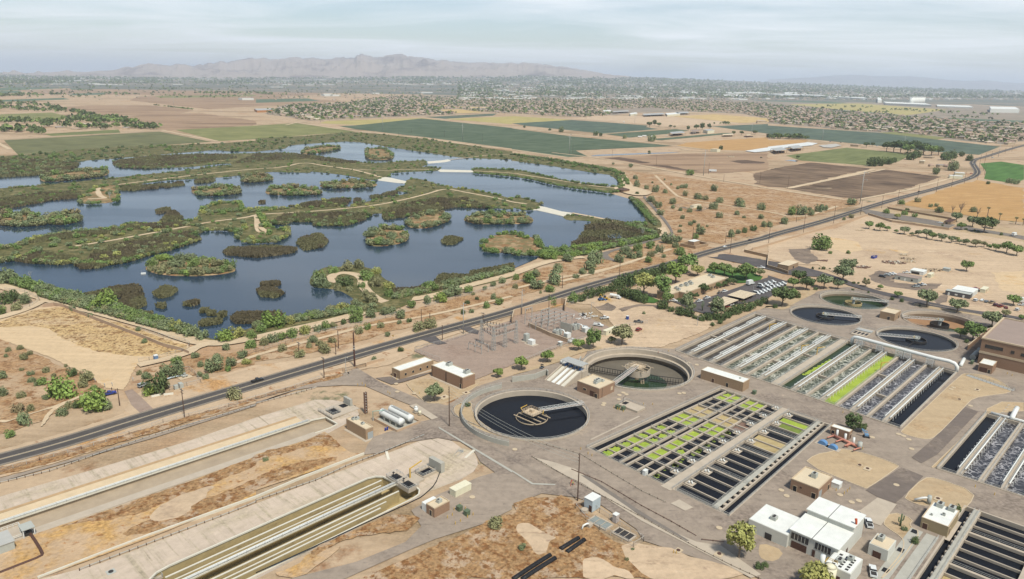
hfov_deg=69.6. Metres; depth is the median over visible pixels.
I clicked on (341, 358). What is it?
line
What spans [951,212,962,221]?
tree
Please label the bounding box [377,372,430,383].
asphalt patch
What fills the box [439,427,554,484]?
concrete gutter
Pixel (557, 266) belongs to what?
shrub
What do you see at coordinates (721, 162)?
ploughed field
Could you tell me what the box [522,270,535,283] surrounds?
shrub
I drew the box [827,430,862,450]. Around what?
red pipework
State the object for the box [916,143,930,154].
tree
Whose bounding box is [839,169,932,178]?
farm track
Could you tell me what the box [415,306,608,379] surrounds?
gravel yard
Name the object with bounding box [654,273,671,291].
tree
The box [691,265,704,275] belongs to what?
tree
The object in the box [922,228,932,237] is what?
tree
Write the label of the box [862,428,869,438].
boom lift
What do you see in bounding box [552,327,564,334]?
transformer
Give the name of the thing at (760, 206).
shrub
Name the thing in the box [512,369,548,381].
wing wall
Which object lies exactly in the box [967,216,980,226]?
tree
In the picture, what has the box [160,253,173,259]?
bank shrub
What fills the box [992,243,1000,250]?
tree
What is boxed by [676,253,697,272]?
tree
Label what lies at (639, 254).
shrub
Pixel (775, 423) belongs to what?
drive unit
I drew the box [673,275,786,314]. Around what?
parking lot
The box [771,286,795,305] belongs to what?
tree
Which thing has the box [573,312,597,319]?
dismantled equipment
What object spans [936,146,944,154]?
tree
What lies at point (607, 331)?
site trailer
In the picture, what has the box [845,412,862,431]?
tree
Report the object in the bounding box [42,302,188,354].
screen fence
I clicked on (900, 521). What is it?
saguaro
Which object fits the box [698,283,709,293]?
tree
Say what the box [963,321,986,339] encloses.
tree
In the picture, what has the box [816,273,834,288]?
tree
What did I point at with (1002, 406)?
planted bed
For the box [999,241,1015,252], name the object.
tree
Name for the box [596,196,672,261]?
dirt path
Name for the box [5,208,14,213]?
bank shrub
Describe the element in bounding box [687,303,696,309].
tree
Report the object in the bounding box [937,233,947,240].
tree
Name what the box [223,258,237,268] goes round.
bank shrub
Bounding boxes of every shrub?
[0,267,17,283]
[0,290,15,304]
[0,305,6,314]
[0,370,6,378]
[0,385,7,396]
[3,429,14,438]
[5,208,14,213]
[9,403,24,412]
[10,289,18,300]
[10,301,22,310]
[15,390,26,398]
[16,411,31,426]
[17,292,31,304]
[18,274,31,286]
[19,352,27,359]
[21,207,30,213]
[25,404,34,411]
[26,370,34,375]
[26,376,35,382]
[27,279,43,291]
[36,377,46,384]
[41,366,49,372]
[41,394,50,399]
[42,212,56,218]
[44,374,78,399]
[49,215,61,223]
[55,217,65,223]
[55,405,68,416]
[63,401,72,408]
[65,367,77,376]
[69,290,78,296]
[70,213,83,220]
[72,400,80,407]
[76,387,107,411]
[77,379,87,387]
[78,369,93,380]
[91,288,118,306]
[102,398,112,410]
[115,304,128,309]
[122,307,136,312]
[126,312,135,321]
[141,370,167,393]
[141,371,151,378]
[141,385,154,396]
[145,258,158,265]
[150,315,164,321]
[151,254,164,260]
[153,264,166,271]
[159,261,168,266]
[159,363,170,373]
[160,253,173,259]
[163,317,173,324]
[166,258,178,267]
[166,266,177,273]
[167,360,184,376]
[168,319,181,332]
[170,355,181,362]
[174,252,184,259]
[175,260,185,267]
[175,322,188,333]
[182,324,199,336]
[185,252,196,259]
[186,257,198,266]
[188,266,199,274]
[191,352,200,358]
[192,266,205,274]
[195,329,208,340]
[196,371,202,376]
[197,360,203,366]
[202,373,208,378]
[204,358,223,372]
[205,267,214,273]
[210,258,221,266]
[211,353,222,360]
[212,266,221,273]
[214,328,233,341]
[219,265,228,272]
[222,264,232,271]
[222,343,230,350]
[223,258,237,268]
[225,356,236,366]
[226,386,242,400]
[228,326,244,338]
[236,349,247,358]
[241,358,252,364]
[244,338,256,348]
[246,329,256,338]
[255,324,266,331]
[259,335,269,345]
[261,309,286,328]
[267,332,278,342]
[277,332,286,339]
[278,343,286,351]
[285,315,294,324]
[286,327,297,338]
[293,348,305,358]
[299,324,310,335]
[307,335,317,342]
[310,273,328,287]
[312,324,321,331]
[313,269,326,277]
[315,340,322,345]
[318,341,330,353]
[321,320,330,330]
[322,282,331,288]
[326,265,338,273]
[327,336,336,342]
[330,322,337,327]
[333,283,341,290]
[334,301,348,308]
[335,275,353,286]
[341,259,353,270]
[345,285,353,291]
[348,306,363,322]
[353,325,363,333]
[354,259,364,268]
[356,282,365,287]
[358,269,373,280]
[360,288,369,297]
[362,292,377,302]
[363,230,375,237]
[363,322,370,329]
[365,308,376,318]
[367,226,378,231]
[368,276,381,287]
[371,266,381,273]
[373,236,382,244]
[377,321,384,327]
[379,306,388,314]
[380,238,389,244]
[382,281,394,288]
[383,288,393,296]
[387,306,396,314]
[395,225,404,230]
[395,309,405,318]
[396,288,406,293]
[407,300,415,307]
[413,321,425,332]
[421,280,435,292]
[423,295,431,304]
[424,316,436,328]
[425,221,432,226]
[433,291,447,302]
[440,279,449,284]
[442,289,453,296]
[445,213,451,218]
[447,284,463,296]
[463,285,472,292]
[479,237,488,242]
[483,246,490,251]
[483,301,490,308]
[486,208,494,213]
[488,515,502,529]
[495,297,503,304]
[498,276,505,283]
[501,246,511,253]
[513,274,518,279]
[516,231,524,237]
[517,216,524,222]
[518,543,525,550]
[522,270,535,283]
[526,248,534,255]
[530,278,544,289]
[533,268,540,276]
[536,249,543,256]
[539,250,547,257]
[545,284,554,292]
[548,270,560,285]
[548,296,556,305]
[550,252,557,259]
[552,263,562,272]
[558,244,567,250]
[563,253,571,259]
[567,291,577,302]
[575,293,586,301]
[579,267,586,273]
[582,286,595,298]
[583,258,596,269]
[586,243,595,249]
[587,249,604,264]
[594,286,604,295]
[602,285,609,292]
[608,282,617,291]
[610,277,625,288]
[614,253,624,262]
[616,286,629,297]
[617,273,633,286]
[618,244,631,254]
[623,287,635,298]
[626,251,636,258]
[630,287,641,300]
[632,242,642,251]
[633,180,639,186]
[635,250,642,257]
[636,292,648,303]
[640,268,653,275]
[645,256,652,262]
[646,134,655,141]
[646,196,654,201]
[646,241,654,248]
[646,250,654,256]
[649,266,661,276]
[651,185,659,191]
[654,202,662,207]
[655,244,664,252]
[656,298,668,309]
[657,209,664,214]
[659,262,668,274]
[661,232,675,243]
[667,306,674,311]
[669,198,676,203]
[672,235,681,241]
[672,241,678,247]
[673,246,685,254]
[675,306,682,314]
[678,306,689,315]
[685,169,693,174]
[686,309,694,316]
[693,193,702,198]
[696,225,705,234]
[698,314,705,320]
[704,312,712,319]
[708,201,717,209]
[711,184,718,191]
[712,312,719,319]
[715,197,723,202]
[716,211,723,217]
[719,311,727,319]
[726,310,732,317]
[728,229,734,237]
[729,304,740,314]
[734,198,745,206]
[736,304,743,312]
[739,301,753,311]
[754,299,762,305]
[755,561,765,570]
[757,203,765,209]
[760,296,768,303]
[781,217,787,224]
[788,205,796,214]
[795,204,808,214]
[811,233,832,250]
[814,204,823,211]
[847,198,856,204]
[866,157,877,165]
[877,156,885,165]
[883,157,894,164]
[898,199,904,204]
[905,150,918,159]
[911,536,918,544]
[914,149,922,157]
[932,166,939,174]
[934,206,943,212]
[940,151,953,160]
[947,160,959,170]
[950,151,958,158]
[956,503,961,511]
[965,154,973,160]
[969,206,976,211]
[1005,178,1012,183]
[1012,179,1019,183]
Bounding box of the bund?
[374,415,419,431]
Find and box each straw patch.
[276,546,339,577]
[828,237,862,253]
[890,249,908,253]
[992,270,1023,293]
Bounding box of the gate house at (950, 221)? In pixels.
[944,219,956,224]
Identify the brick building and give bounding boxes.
[344,416,373,441]
[392,357,432,379]
[422,496,449,517]
[429,361,474,388]
[577,374,614,398]
[700,366,749,391]
[790,466,832,498]
[830,424,851,439]
[978,358,996,373]
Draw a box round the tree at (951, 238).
[947,236,956,241]
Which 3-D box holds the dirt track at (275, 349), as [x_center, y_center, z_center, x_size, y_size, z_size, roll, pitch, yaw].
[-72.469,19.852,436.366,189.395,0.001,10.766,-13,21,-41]
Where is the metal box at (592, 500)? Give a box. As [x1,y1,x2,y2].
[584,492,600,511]
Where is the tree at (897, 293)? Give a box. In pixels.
[894,291,902,296]
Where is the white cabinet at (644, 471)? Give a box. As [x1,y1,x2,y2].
[642,468,647,475]
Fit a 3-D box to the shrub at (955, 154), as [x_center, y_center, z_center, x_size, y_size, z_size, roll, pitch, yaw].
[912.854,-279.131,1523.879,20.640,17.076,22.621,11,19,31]
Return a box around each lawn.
[628,290,658,302]
[707,268,762,282]
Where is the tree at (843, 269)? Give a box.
[833,264,854,280]
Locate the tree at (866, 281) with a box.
[862,280,870,286]
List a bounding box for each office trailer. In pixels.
[894,272,921,282]
[945,289,971,298]
[952,285,977,296]
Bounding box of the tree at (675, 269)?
[666,261,688,282]
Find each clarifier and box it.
[474,388,589,441]
[582,346,694,390]
[790,304,861,325]
[820,290,888,309]
[876,326,958,351]
[902,309,979,332]
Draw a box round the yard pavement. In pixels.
[291,287,1023,578]
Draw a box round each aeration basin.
[676,312,957,428]
[936,408,1023,496]
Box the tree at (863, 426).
[857,423,867,431]
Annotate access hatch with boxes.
[438,394,448,399]
[674,547,682,553]
[713,550,724,557]
[863,466,871,471]
[933,496,942,500]
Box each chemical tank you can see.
[379,408,404,426]
[388,404,413,422]
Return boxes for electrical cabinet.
[178,382,183,388]
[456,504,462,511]
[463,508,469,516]
[522,333,529,342]
[524,338,538,345]
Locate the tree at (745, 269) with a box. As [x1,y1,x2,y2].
[737,262,756,279]
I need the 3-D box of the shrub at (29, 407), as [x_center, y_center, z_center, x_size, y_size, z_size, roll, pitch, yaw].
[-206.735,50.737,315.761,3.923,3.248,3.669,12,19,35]
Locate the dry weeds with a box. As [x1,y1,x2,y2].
[0,307,186,355]
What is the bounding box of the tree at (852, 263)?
[839,258,857,267]
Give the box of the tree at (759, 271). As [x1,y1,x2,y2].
[756,268,765,273]
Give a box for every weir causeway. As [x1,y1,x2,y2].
[378,177,405,183]
[427,159,450,162]
[438,169,472,171]
[533,206,572,216]
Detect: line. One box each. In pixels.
[3,146,1019,458]
[5,152,998,457]
[7,146,1016,451]
[9,167,978,462]
[450,388,577,454]
[451,395,576,461]
[454,394,578,458]
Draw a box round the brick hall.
[970,317,1023,373]
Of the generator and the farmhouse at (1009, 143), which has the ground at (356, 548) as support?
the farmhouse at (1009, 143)
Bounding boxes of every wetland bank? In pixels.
[0,274,512,339]
[1,132,620,180]
[634,197,661,227]
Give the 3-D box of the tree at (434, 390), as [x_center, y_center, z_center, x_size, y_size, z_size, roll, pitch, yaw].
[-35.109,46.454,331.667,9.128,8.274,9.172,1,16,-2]
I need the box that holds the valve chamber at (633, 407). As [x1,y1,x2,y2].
[619,397,645,412]
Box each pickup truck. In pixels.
[105,390,116,395]
[251,377,263,382]
[864,517,873,528]
[868,564,877,577]
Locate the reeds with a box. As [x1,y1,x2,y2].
[0,152,661,326]
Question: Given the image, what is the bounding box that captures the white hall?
[748,497,865,578]
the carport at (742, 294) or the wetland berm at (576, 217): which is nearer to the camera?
the carport at (742, 294)
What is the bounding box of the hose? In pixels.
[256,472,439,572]
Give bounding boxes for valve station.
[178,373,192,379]
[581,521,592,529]
[914,495,931,504]
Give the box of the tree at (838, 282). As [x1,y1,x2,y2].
[833,278,844,288]
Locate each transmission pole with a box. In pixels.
[461,303,465,333]
[859,172,867,203]
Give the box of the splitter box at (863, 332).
[851,326,874,337]
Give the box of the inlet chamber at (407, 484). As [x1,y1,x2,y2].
[386,456,444,493]
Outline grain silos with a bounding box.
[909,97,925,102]
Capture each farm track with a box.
[15,131,146,138]
[162,130,216,140]
[287,116,436,124]
[302,123,563,156]
[514,127,700,148]
[518,115,948,153]
[786,169,875,187]
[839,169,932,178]
[858,175,967,199]
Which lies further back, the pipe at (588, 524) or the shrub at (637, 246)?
the shrub at (637, 246)
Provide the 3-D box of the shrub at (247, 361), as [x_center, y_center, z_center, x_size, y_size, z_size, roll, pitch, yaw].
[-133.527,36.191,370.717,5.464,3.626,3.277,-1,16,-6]
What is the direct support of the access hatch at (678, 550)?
on the yard pavement
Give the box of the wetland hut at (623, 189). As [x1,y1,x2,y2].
[616,187,629,192]
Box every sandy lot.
[614,174,651,194]
[658,227,667,235]
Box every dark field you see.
[754,163,870,186]
[792,170,938,198]
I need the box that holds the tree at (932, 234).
[928,232,936,237]
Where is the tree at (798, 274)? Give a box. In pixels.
[791,270,806,279]
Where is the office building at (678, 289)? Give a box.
[657,273,728,301]
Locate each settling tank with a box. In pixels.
[586,385,831,515]
[915,505,1023,578]
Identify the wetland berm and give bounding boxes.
[0,153,439,197]
[0,178,539,261]
[472,168,615,192]
[563,215,654,227]
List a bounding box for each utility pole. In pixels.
[180,388,184,416]
[353,332,355,366]
[448,389,449,425]
[577,454,579,500]
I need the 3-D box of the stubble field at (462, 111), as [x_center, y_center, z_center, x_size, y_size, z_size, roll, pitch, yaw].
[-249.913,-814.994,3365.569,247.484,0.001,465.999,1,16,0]
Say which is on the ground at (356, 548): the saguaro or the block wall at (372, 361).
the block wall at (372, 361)
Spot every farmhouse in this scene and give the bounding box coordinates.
[756,120,766,123]
[850,144,860,146]
[1004,142,1014,144]
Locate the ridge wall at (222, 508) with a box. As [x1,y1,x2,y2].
[37,452,363,578]
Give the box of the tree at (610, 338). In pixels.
[607,336,615,342]
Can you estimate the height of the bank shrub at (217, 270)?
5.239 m
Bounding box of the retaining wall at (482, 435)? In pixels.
[460,382,508,445]
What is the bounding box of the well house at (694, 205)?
[690,204,700,207]
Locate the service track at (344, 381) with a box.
[0,378,364,480]
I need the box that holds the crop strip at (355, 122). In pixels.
[322,118,442,124]
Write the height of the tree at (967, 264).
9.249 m
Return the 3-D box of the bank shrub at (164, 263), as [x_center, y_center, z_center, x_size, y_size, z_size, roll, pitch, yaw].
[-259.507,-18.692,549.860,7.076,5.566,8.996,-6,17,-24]
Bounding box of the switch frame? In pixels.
[468,339,488,353]
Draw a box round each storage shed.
[927,272,933,277]
[942,267,950,271]
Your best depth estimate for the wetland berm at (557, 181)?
1091.86 m
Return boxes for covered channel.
[872,528,938,578]
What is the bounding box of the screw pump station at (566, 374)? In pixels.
[545,357,588,386]
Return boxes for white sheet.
[747,142,816,151]
[819,144,840,147]
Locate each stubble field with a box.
[441,109,479,112]
[674,114,768,122]
[790,103,942,114]
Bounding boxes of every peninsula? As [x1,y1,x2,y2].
[80,185,116,203]
[310,265,413,311]
[482,233,571,259]
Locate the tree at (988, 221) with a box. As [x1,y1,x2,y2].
[976,216,996,231]
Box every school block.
[643,113,663,115]
[665,112,679,116]
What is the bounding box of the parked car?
[137,382,144,387]
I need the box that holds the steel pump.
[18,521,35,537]
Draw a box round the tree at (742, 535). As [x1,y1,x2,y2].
[726,520,756,557]
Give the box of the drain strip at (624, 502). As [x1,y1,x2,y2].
[581,475,688,540]
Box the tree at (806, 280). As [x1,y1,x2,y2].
[799,276,814,289]
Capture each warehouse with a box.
[710,92,761,93]
[768,93,827,96]
[828,96,867,98]
[884,102,931,106]
[936,105,972,107]
[989,106,1019,112]
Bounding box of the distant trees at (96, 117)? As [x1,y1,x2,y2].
[0,72,1023,141]
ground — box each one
[0,72,1023,578]
[0,306,189,389]
[266,95,1023,143]
[596,303,615,310]
[619,304,656,311]
[788,248,817,263]
[869,270,941,289]
[933,295,947,303]
[975,104,1023,106]
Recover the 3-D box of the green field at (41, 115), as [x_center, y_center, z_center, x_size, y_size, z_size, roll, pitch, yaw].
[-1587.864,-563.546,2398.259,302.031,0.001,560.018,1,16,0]
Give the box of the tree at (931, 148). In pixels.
[925,145,938,155]
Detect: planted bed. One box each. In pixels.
[407,378,477,402]
[455,402,489,431]
[513,345,600,374]
[759,290,815,309]
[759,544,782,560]
[808,450,897,487]
[885,514,911,537]
[902,374,1009,437]
[906,478,972,508]
[914,303,981,315]
[933,402,1023,466]
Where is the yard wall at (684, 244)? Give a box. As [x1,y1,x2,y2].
[680,241,708,248]
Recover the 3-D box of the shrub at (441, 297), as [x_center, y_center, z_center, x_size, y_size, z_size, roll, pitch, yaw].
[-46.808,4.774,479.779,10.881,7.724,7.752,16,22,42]
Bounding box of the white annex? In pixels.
[867,533,895,561]
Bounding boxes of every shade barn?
[770,147,786,154]
[788,145,802,151]
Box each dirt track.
[0,391,91,425]
[235,295,512,362]
[510,262,632,288]
[551,152,766,187]
[561,248,671,281]
[654,175,838,216]
[768,188,857,200]
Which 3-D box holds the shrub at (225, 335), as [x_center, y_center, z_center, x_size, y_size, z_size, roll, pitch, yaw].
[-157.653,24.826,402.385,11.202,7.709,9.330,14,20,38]
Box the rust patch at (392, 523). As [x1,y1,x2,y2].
[311,514,419,555]
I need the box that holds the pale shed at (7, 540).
[0,530,14,553]
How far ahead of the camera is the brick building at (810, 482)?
262.77 m
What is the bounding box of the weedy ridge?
[0,432,360,578]
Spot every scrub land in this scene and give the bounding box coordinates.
[0,339,103,433]
[134,283,513,378]
[510,239,714,296]
[622,171,858,243]
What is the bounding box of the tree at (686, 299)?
[679,293,693,308]
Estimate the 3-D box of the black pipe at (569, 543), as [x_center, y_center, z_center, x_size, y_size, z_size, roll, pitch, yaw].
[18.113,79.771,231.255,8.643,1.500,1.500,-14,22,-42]
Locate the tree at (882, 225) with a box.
[875,222,885,230]
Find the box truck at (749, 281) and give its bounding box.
[746,279,754,285]
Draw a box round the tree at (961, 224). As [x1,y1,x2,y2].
[957,222,966,229]
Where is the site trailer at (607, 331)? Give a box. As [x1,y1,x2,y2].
[602,326,615,335]
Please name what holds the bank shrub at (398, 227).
on the island at (387, 230)
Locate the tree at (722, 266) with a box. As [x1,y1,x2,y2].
[718,262,731,275]
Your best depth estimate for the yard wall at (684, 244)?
654.38 m
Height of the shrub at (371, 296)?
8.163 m
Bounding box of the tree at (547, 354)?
[540,350,554,361]
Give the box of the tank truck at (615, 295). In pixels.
[610,293,620,298]
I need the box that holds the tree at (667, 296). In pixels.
[662,291,673,301]
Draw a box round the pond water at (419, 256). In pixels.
[0,142,645,338]
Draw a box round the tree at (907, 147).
[902,143,915,150]
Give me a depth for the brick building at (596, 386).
342.01 m
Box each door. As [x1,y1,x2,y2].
[368,431,372,438]
[764,532,771,540]
[790,540,806,553]
[872,550,880,558]
[921,522,927,529]
[979,367,986,372]
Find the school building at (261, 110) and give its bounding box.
[254,108,272,112]
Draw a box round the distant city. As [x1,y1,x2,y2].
[2,76,1023,99]
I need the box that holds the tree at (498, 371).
[493,368,502,374]
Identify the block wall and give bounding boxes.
[324,367,343,374]
[356,358,384,367]
[512,298,565,321]
[528,322,567,341]
[744,249,787,273]
[752,214,867,249]
[868,213,956,229]
[887,207,951,218]
[967,327,991,349]
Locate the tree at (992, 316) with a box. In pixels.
[982,311,1002,325]
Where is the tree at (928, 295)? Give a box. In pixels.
[917,288,937,306]
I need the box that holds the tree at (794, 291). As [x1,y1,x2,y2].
[790,288,797,294]
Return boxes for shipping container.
[449,480,471,496]
[980,286,988,292]
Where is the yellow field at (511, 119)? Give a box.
[453,116,567,123]
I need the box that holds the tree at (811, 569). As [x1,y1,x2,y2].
[798,560,835,578]
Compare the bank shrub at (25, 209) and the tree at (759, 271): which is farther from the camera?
the bank shrub at (25, 209)
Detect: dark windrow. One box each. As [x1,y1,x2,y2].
[608,157,649,162]
[650,165,695,170]
[732,160,764,163]
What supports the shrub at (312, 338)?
on the scrub land at (505, 290)
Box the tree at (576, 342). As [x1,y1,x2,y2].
[572,339,585,349]
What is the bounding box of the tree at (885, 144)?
[881,141,890,150]
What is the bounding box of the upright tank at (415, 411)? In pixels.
[413,406,417,413]
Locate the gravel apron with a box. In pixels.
[125,389,152,411]
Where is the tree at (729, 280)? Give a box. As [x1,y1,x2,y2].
[726,278,732,285]
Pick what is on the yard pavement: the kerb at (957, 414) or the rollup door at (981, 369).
the kerb at (957, 414)
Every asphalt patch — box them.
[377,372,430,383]
[421,336,444,344]
[461,326,478,333]
[866,467,922,502]
[912,407,977,462]
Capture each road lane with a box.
[0,145,1023,463]
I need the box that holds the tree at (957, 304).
[948,297,969,311]
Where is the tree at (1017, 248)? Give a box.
[1011,245,1023,255]
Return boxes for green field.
[0,87,59,90]
[0,91,25,92]
[0,112,61,121]
[2,98,65,101]
[4,132,209,153]
[46,129,119,135]
[72,93,105,94]
[156,95,255,97]
[178,123,353,140]
[256,98,317,102]
[341,118,666,156]
[430,113,496,118]
[513,120,654,133]
[608,129,687,137]
[656,133,732,139]
[713,124,998,154]
[755,100,842,103]
[786,148,908,164]
[824,110,1021,122]
[882,132,944,139]
[980,162,1023,181]
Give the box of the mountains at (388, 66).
[0,54,629,78]
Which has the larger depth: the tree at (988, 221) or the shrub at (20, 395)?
the tree at (988, 221)
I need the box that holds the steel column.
[363,391,367,413]
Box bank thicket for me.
[0,132,659,331]
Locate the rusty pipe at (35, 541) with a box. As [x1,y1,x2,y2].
[0,533,43,572]
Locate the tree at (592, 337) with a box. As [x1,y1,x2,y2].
[586,326,601,348]
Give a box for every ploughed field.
[20,89,324,97]
[61,105,193,114]
[126,113,255,129]
[131,96,341,108]
[598,153,769,172]
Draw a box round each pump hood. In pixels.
[815,439,829,446]
[824,443,840,451]
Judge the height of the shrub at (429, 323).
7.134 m
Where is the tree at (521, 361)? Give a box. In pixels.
[514,355,528,369]
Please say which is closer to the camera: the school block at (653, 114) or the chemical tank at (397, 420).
the chemical tank at (397, 420)
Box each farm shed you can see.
[670,131,684,135]
[703,129,714,133]
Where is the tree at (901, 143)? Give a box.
[894,140,908,152]
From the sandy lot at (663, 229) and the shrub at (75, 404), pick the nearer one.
the shrub at (75, 404)
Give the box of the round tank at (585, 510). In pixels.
[581,507,588,513]
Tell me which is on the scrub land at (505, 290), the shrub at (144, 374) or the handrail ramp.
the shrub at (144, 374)
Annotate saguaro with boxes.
[898,514,904,525]
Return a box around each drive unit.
[670,466,681,474]
[684,478,696,486]
[687,457,697,463]
[701,466,712,474]
[703,446,713,453]
[717,456,727,463]
[718,437,728,444]
[731,446,742,453]
[732,428,742,434]
[745,436,756,443]
[746,420,756,426]
[759,429,769,434]
[771,420,781,425]
[783,411,793,417]
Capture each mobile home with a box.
[948,175,962,178]
[954,172,964,175]
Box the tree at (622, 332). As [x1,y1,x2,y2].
[611,324,633,344]
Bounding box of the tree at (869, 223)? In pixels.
[865,221,873,225]
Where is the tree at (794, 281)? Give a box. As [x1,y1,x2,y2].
[787,277,798,285]
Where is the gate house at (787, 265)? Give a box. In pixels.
[778,260,798,269]
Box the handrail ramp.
[966,373,1013,390]
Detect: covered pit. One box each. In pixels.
[587,515,613,530]
[611,527,636,541]
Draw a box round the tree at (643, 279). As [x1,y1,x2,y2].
[633,272,655,293]
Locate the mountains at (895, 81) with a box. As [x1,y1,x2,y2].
[768,75,1023,90]
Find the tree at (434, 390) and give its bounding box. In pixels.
[424,382,443,400]
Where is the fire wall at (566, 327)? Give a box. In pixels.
[560,322,571,332]
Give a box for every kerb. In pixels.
[406,378,478,403]
[454,401,509,438]
[807,449,898,487]
[881,513,918,577]
[901,373,1010,438]
[905,477,973,508]
[914,302,980,315]
[931,402,1023,467]
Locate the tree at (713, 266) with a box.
[708,262,718,273]
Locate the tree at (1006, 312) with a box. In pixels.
[1001,309,1010,315]
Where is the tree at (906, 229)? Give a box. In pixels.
[900,226,910,232]
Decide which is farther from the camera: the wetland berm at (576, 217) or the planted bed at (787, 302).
the wetland berm at (576, 217)
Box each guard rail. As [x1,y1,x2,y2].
[0,387,314,481]
[79,434,423,570]
[451,403,508,435]
[528,440,665,501]
[532,456,761,578]
[572,469,695,535]
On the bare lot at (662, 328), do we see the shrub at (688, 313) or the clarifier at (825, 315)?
the shrub at (688, 313)
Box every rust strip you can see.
[0,374,342,474]
[61,433,339,526]
[123,457,336,535]
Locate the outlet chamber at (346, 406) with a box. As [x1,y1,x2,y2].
[318,396,359,418]
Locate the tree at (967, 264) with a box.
[960,260,974,270]
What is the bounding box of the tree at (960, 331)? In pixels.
[955,328,967,336]
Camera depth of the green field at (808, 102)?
6503.82 m
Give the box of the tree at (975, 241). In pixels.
[970,239,981,246]
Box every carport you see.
[708,297,737,306]
[728,290,755,301]
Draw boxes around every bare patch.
[150,486,213,520]
[516,523,555,554]
[583,557,633,578]
[622,542,742,578]
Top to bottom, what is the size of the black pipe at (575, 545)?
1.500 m
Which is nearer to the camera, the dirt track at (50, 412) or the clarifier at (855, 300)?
the dirt track at (50, 412)
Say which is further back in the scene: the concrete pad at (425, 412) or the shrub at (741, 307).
the shrub at (741, 307)
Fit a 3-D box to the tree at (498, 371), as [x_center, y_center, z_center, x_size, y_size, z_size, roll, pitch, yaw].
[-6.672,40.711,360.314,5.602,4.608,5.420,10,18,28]
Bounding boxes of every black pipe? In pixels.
[511,553,551,578]
[520,556,556,578]
[559,536,579,549]
[565,538,585,552]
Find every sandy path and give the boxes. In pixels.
[74,189,525,245]
[88,187,106,198]
[118,163,380,184]
[254,215,265,232]
[327,271,388,302]
[327,278,335,282]
[485,171,613,187]
[573,213,604,218]
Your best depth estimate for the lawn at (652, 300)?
492.99 m
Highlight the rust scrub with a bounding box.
[360,495,648,578]
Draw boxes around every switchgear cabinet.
[564,332,570,337]
[582,326,588,332]
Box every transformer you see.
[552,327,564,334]
[572,321,582,329]
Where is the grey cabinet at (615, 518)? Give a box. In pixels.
[612,512,619,522]
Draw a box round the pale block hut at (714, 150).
[710,148,719,151]
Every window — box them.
[791,532,808,544]
[815,542,830,554]
[985,344,1002,350]
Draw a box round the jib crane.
[409,460,421,477]
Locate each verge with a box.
[0,283,636,476]
[0,300,512,452]
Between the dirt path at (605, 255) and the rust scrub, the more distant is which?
the dirt path at (605, 255)
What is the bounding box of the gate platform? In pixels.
[0,522,24,539]
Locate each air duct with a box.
[850,336,958,370]
[959,357,965,366]
[990,406,1023,422]
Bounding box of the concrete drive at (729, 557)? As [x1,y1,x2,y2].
[533,457,760,577]
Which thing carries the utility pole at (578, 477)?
on the ground at (356, 548)
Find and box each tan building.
[879,307,900,320]
[920,500,961,540]
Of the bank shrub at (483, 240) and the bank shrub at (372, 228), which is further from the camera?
the bank shrub at (372, 228)
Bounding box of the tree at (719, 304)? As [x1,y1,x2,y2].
[710,296,725,313]
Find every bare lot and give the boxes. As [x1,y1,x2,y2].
[572,294,715,349]
[575,115,736,125]
[741,215,1023,316]
[869,207,1023,241]
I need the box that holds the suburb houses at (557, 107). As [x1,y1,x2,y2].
[267,96,1023,125]
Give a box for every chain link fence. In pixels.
[1,376,319,467]
[138,326,189,360]
[248,309,404,350]
[576,499,643,546]
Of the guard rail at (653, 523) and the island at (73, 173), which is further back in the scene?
the island at (73, 173)
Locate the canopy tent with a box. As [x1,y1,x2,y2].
[910,268,926,274]
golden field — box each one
[677,137,807,150]
[905,180,1023,221]
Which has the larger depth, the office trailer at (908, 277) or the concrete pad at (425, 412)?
the office trailer at (908, 277)
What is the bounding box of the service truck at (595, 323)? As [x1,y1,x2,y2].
[593,321,603,326]
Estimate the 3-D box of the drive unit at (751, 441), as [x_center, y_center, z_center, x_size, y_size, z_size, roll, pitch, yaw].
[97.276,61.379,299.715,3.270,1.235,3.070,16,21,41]
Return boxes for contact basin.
[0,400,358,540]
[43,438,477,578]
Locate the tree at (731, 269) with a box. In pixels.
[726,266,738,277]
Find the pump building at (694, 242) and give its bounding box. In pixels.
[688,239,699,245]
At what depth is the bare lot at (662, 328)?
442.84 m
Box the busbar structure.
[528,308,574,330]
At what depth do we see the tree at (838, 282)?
524.49 m
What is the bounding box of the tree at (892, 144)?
[889,141,899,151]
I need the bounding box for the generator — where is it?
[831,479,842,489]
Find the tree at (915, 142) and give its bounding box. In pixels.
[909,140,921,149]
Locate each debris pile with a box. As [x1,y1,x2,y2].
[855,265,871,268]
[882,260,905,263]
[898,256,915,259]
[923,268,942,271]
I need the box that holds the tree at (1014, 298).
[1007,294,1022,305]
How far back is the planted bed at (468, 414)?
319.10 m
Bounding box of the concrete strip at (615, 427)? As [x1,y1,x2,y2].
[590,416,639,439]
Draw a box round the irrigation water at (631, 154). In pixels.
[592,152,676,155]
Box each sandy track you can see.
[0,256,584,345]
[0,297,48,318]
[137,342,211,366]
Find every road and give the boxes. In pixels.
[0,144,1023,465]
[708,254,1023,318]
[863,210,1023,239]
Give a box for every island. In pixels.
[0,214,39,225]
[40,168,108,181]
[146,259,234,275]
[191,187,234,195]
[266,188,320,194]
[300,146,340,153]
[320,181,376,187]
[367,229,406,245]
[368,148,393,159]
[407,212,449,227]
[464,213,532,223]
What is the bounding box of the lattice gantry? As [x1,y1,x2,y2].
[479,320,517,350]
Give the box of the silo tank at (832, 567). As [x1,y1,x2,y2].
[820,554,837,577]
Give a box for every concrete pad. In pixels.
[410,404,437,418]
[671,499,692,510]
[858,498,896,525]

